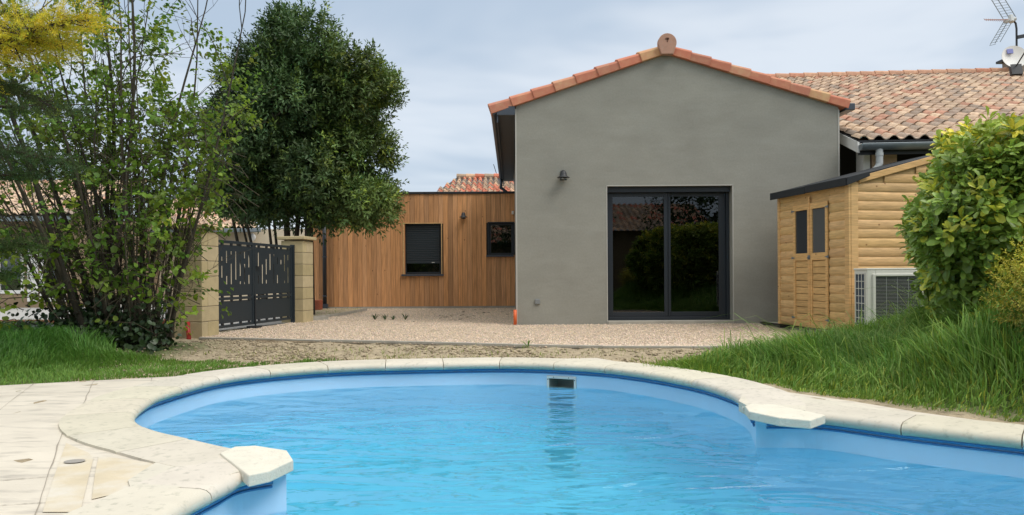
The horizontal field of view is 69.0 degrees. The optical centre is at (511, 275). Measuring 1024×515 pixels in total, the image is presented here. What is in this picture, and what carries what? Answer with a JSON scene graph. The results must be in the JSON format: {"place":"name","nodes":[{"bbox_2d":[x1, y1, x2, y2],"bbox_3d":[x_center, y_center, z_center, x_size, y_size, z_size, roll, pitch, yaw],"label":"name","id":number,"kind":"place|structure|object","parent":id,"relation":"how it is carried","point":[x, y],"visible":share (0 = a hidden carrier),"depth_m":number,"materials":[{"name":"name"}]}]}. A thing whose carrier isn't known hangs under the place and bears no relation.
{"place":"outdoors","nodes":[
{"label":"outdoors","id":0,"kind":"place"},
{"bbox_2d":[0,180,158,307],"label":"tan house","id":1,"kind":"structure","parent":0,"point":[21,304],"depth_m":20.00,"materials":[{"name":"tile"}]},
{"bbox_2d":[0,256,24,293],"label":"window","id":2,"kind":"structure","parent":1,"relation":"in","point":[11,291],"depth_m":19.98,"materials":[{"name":"white paint"}]},
{"bbox_2d":[39,249,66,300],"bbox_3d":[-12.312,-0.011,20.030,0.716,1.403,0.100,0,0,0],"label":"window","id":3,"kind":"structure","parent":1,"relation":"in","point":[39,249],"depth_m":19.98,"materials":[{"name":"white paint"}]},
{"bbox_2d":[0,301,282,330],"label":"driveway","id":4,"kind":"structure","parent":0,"point":[20,312],"depth_m":14.99,"materials":[{"name":"beige gravel"}]},
{"bbox_2d":[135,199,304,300],"bbox_3d":[-9.302,-1.258,26.940,6.322,4.188,6.120,0,0,0],"label":"cream bungalow","id":5,"kind":"object","parent":4,"relation":"on","point":[261,237],"visible":0.12,"depth_m":24.50,"materials":[{"name":"paint"}]},
{"bbox_2d":[0,318,341,384],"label":"grass","id":6,"kind":"structure","parent":0,"point":[37,353],"depth_m":6.62,"materials":[{"name":"green plant"}]},
{"bbox_2d":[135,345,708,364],"bbox_3d":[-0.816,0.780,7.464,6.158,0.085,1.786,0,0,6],"label":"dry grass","id":7,"kind":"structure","parent":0,"point":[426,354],"depth_m":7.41,"materials":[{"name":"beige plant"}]},
{"bbox_2d":[437,164,513,191],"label":"distant house","id":8,"kind":"structure","parent":0,"point":[474,182],"depth_m":27.68,"materials":[{"name":"tile"}]},
{"bbox_2d":[198,307,789,349],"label":"gravel yard","id":9,"kind":"structure","parent":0,"point":[464,321],"depth_m":10.82,"materials":[{"name":"beige gravel"}]},
{"bbox_2d":[218,240,294,328],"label":"double gate","id":10,"kind":"structure","parent":9,"relation":"on","point":[252,310],"depth_m":11.47,"materials":[{"name":"metal"}]},
{"bbox_2d":[313,308,360,316],"bbox_3d":[-3.751,0.801,16.180,1.327,0.020,4.495,0,0,-19],"label":"planting bed","id":11,"kind":"object","parent":9,"relation":"on","point":[323,311],"visible":0.41,"depth_m":16.89,"materials":[{"name":"beige gravel"}]},
{"bbox_2d":[192,0,409,314],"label":"evergreen tree","id":12,"kind":"object","parent":11,"relation":"on","point":[310,146],"visible":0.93,"depth_m":14.05,"materials":[{"name":"green plant"}]},
{"bbox_2d":[315,300,322,309],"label":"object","id":13,"kind":"object","parent":11,"relation":"on","point":[318,304],"visible":0.33,"depth_m":17.20,"materials":[{"name":"ceramic"}]},
{"bbox_2d":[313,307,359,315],"bbox_3d":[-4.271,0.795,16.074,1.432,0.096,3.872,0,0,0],"label":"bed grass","id":14,"kind":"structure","parent":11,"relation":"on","point":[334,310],"depth_m":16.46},
{"bbox_2d":[313,308,366,319],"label":"planter kerb","id":15,"kind":"structure","parent":9,"relation":"on","point":[323,317],"depth_m":14.62,"materials":[{"name":"concrete"}]},
{"bbox_2d":[199,337,742,349],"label":"kerb","id":16,"kind":"structure","parent":9,"relation":"on","point":[437,343],"depth_m":8.44,"materials":[{"name":"concrete"}]},
{"bbox_2d":[513,310,516,324],"bbox_3d":[0.050,0.660,11.775,0.054,0.240,0.054,0,0,0],"label":"orange duct","id":17,"kind":"object","parent":9,"relation":"on","point":[514,317],"visible":0.92,"depth_m":11.75,"materials":[{"name":"orange plastic"}]},
{"bbox_2d":[0,324,1023,462],"bbox_3d":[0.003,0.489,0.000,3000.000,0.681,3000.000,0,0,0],"label":"ground","id":18,"kind":"structure","parent":0,"point":[223,353],"depth_m":7.46,"materials":[{"name":"soil"}]},
{"bbox_2d":[0,119,59,180],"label":"tree","id":19,"kind":"object","parent":18,"relation":"on","point":[16,143],"visible":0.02,"depth_m":40.81,"materials":[{"name":"green plant"}]},
{"bbox_2d":[0,141,109,215],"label":"tree","id":20,"kind":"object","parent":18,"relation":"on","point":[38,169],"visible":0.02,"depth_m":35.33,"materials":[{"name":"green plant"}]},
{"bbox_2d":[0,0,123,299],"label":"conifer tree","id":21,"kind":"object","parent":18,"relation":"on","point":[45,38],"visible":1,"depth_m":5.37,"materials":[{"name":"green plant"}]},
{"bbox_2d":[0,376,173,514],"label":"pool deck","id":22,"kind":"structure","parent":18,"relation":"on","point":[30,430],"depth_m":3.63,"materials":[{"name":"beige stone"}]},
{"bbox_2d":[3,377,151,513],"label":"deck joint","id":23,"kind":"object","parent":22,"relation":"on","point":[53,459],"visible":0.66,"depth_m":3.11,"materials":[{"name":"grey concrete"}]},
{"bbox_2d":[43,443,152,511],"bbox_3d":[-1.573,0.786,3.100,0.560,0.001,1.232,0,0,-28],"label":"paving patch","id":24,"kind":"object","parent":22,"relation":"on","point":[69,484],"visible":0.86,"depth_m":2.90,"materials":[{"name":"beige stone"}]},
{"bbox_2d":[64,459,84,462],"bbox_3d":[-1.849,0.783,3.149,0.084,0.001,0.068,0,0,0],"label":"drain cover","id":25,"kind":"object","parent":24,"relation":"on","point":[74,460],"visible":1,"depth_m":3.16,"materials":[{"name":"grey plastic"}]},
{"bbox_2d":[1,319,173,336],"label":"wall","id":26,"kind":"structure","parent":18,"relation":"on","point":[53,321],"depth_m":9.95,"materials":[{"name":"concrete"}]},
{"bbox_2d":[4,280,181,353],"bbox_3d":[-4.559,0.456,8.020,1.976,0.831,1.130,0,0,7],"label":"ivy","id":27,"kind":"object","parent":18,"relation":"on","point":[140,340],"visible":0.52,"depth_m":7.87,"materials":[{"name":"green plant"}]},
{"bbox_2d":[0,0,277,346],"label":"tall shrub","id":28,"kind":"object","parent":18,"relation":"on","point":[102,265],"visible":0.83,"depth_m":8.05,"materials":[{"name":"green plant"}]},
{"bbox_2d":[100,164,181,219],"bbox_3d":[-18.366,-2.071,36.588,6.687,7.278,6.603,0,0,0],"label":"tree","id":29,"kind":"object","parent":18,"relation":"on","point":[143,199],"visible":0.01,"depth_m":35.86,"materials":[{"name":"green plant"}]},
{"bbox_2d":[186,322,190,338],"bbox_3d":[-4.199,0.732,9.664,0.064,0.267,0.164,0,0,-31],"label":"red duct","id":30,"kind":"object","parent":18,"relation":"on","point":[188,335],"visible":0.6,"depth_m":9.63,"materials":[{"name":"red plastic"}]},
{"bbox_2d":[172,224,223,338],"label":"gate pillar","id":31,"kind":"structure","parent":18,"relation":"on","point":[205,322],"depth_m":9.79,"materials":[{"name":"beige stone"}]},
{"bbox_2d":[277,236,316,322],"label":"gate pillar","id":32,"kind":"structure","parent":18,"relation":"on","point":[303,279],"depth_m":12.74,"materials":[{"name":"beige stone"}]},
{"bbox_2d":[20,339,712,371],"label":"soil clods","id":33,"kind":"object","parent":18,"relation":"on","point":[302,354],"visible":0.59,"depth_m":7.71,"materials":[{"name":"brown soil"}]},
{"bbox_2d":[313,191,514,308],"bbox_3d":[-2.334,-0.613,20.720,5.260,2.855,5.380,0,0,0],"label":"timber annex","id":34,"kind":"object","parent":18,"relation":"on","point":[438,252],"visible":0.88,"depth_m":18.16,"materials":[{"name":"brown wood"}]},
{"bbox_2d":[401,223,443,275],"bbox_3d":[-2.179,-0.639,18.440,1.030,1.295,0.680,0,0,0],"label":"window","id":35,"kind":"structure","parent":34,"relation":"in","point":[423,241],"depth_m":18.23,"materials":[{"name":"metal"}]},
{"bbox_2d":[460,212,465,218],"bbox_3d":[-1.179,-1.458,18.055,0.200,0.160,0.211,0,0,0],"label":"wall lamp","id":36,"kind":"object","parent":34,"relation":"attached to","point":[463,216],"visible":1,"depth_m":18.01,"materials":[{"name":"metal"}]},
{"bbox_2d":[486,222,514,256],"bbox_3d":[-0.284,-0.883,18.440,0.692,0.850,0.680,0,0,0],"label":"window","id":37,"kind":"structure","parent":34,"relation":"in","point":[501,237],"depth_m":18.76,"materials":[{"name":"glass"}]},
{"bbox_2d":[59,357,1023,514],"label":"swimming pool","id":38,"kind":"structure","parent":18,"relation":"in","point":[182,476],"depth_m":4.11,"materials":[{"name":"stone"}]},
{"bbox_2d":[147,384,1023,514],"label":"water","id":39,"kind":"structure","parent":38,"relation":"in","point":[498,449],"depth_m":3.92,"materials":[{"name":"blue liquid"}]},
{"bbox_2d":[563,358,611,360],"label":"deck slab","id":40,"kind":"structure","parent":18,"relation":"on","point":[589,359],"depth_m":6.95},
{"bbox_2d":[488,33,854,324],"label":"gable house","id":41,"kind":"structure","parent":18,"relation":"on","point":[675,163],"depth_m":11.80,"materials":[{"name":"paint"}]},
{"bbox_2d":[557,170,569,180],"bbox_3d":[0.805,-1.580,11.695,0.200,0.160,0.211,0,0,0],"label":"wall lamp","id":42,"kind":"object","parent":41,"relation":"attached to","point":[563,176],"visible":1,"depth_m":11.65,"materials":[{"name":"metal"}]},
{"bbox_2d":[607,186,729,319],"bbox_3d":[2.504,-0.355,11.990,1.984,2.136,0.180,0,0,0],"label":"sliding door","id":43,"kind":"structure","parent":41,"relation":"in","point":[669,248],"depth_m":12.00,"materials":[{"name":"glass"}]},
{"bbox_2d":[760,322,827,332],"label":"shed slab","id":44,"kind":"structure","parent":18,"relation":"on","point":[777,324],"depth_m":10.99,"materials":[{"name":"concrete"}]},
{"bbox_2d":[770,154,934,329],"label":"garden shed","id":45,"kind":"structure","parent":18,"relation":"on","point":[834,232],"depth_m":9.68,"materials":[{"name":"brown wood"}]},
{"bbox_2d":[791,204,807,326],"bbox_3d":[4.046,-0.140,10.425,0.034,1.700,0.432,0,0,-11],"label":"door","id":46,"kind":"structure","parent":45,"relation":"in","point":[800,212],"depth_m":10.45,"materials":[{"name":"brown wood"}]},
{"bbox_2d":[810,200,828,328],"bbox_3d":[4.128,-0.140,9.995,0.034,1.700,0.432,0,0,-11],"label":"door","id":47,"kind":"structure","parent":45,"relation":"in","point":[819,224],"depth_m":10.01,"materials":[{"name":"brown wood"}]},
{"bbox_2d":[789,392,972,419],"bbox_3d":[2.414,0.807,3.952,0.738,0.080,5.246,0,0,-35],"label":"deck strip","id":48,"kind":"object","parent":18,"relation":"on","point":[866,404],"visible":0.04,"depth_m":4.41,"materials":[{"name":"beige stone"}]},
{"bbox_2d":[854,268,923,325],"bbox_3d":[4.627,0.393,8.960,0.878,0.967,0.356,0,0,0],"label":"heat pump","id":49,"kind":"object","parent":18,"relation":"on","point":[869,279],"visible":0.45,"depth_m":8.81,"materials":[{"name":"white metal"}]},
{"bbox_2d":[894,106,1023,322],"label":"laurel hedge","id":50,"kind":"object","parent":18,"relation":"on","point":[962,217],"visible":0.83,"depth_m":5.18,"materials":[{"name":"green plant"}]},
{"bbox_2d":[979,236,1023,338],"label":"golden shrub","id":51,"kind":"object","parent":18,"relation":"on","point":[1018,267],"visible":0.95,"depth_m":4.41,"materials":[{"name":"green plant"}]},
{"bbox_2d":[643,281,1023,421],"bbox_3d":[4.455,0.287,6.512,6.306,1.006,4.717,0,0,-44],"label":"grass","id":52,"kind":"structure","parent":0,"point":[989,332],"depth_m":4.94,"materials":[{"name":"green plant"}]},
{"bbox_2d":[649,257,1023,420],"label":"tall grass","id":53,"kind":"structure","parent":0,"point":[884,336],"depth_m":5.46,"materials":[{"name":"green plant"}]},
{"bbox_2d":[770,59,1023,175],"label":"tiled house","id":54,"kind":"structure","parent":0,"point":[896,116],"depth_m":14.83,"materials":[{"name":"tile"}]},
{"bbox_2d":[984,0,1023,45],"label":"tv aerial","id":55,"kind":"object","parent":54,"relation":"attached to","point":[1011,19],"visible":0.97,"depth_m":18.93,"materials":[{"name":"metal"}]},
{"bbox_2d":[1002,46,1023,75],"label":"satellite dish","id":56,"kind":"object","parent":54,"relation":"attached to","point":[1013,58],"visible":0.96,"depth_m":18.51,"materials":[{"name":"white paint"}]}
]}

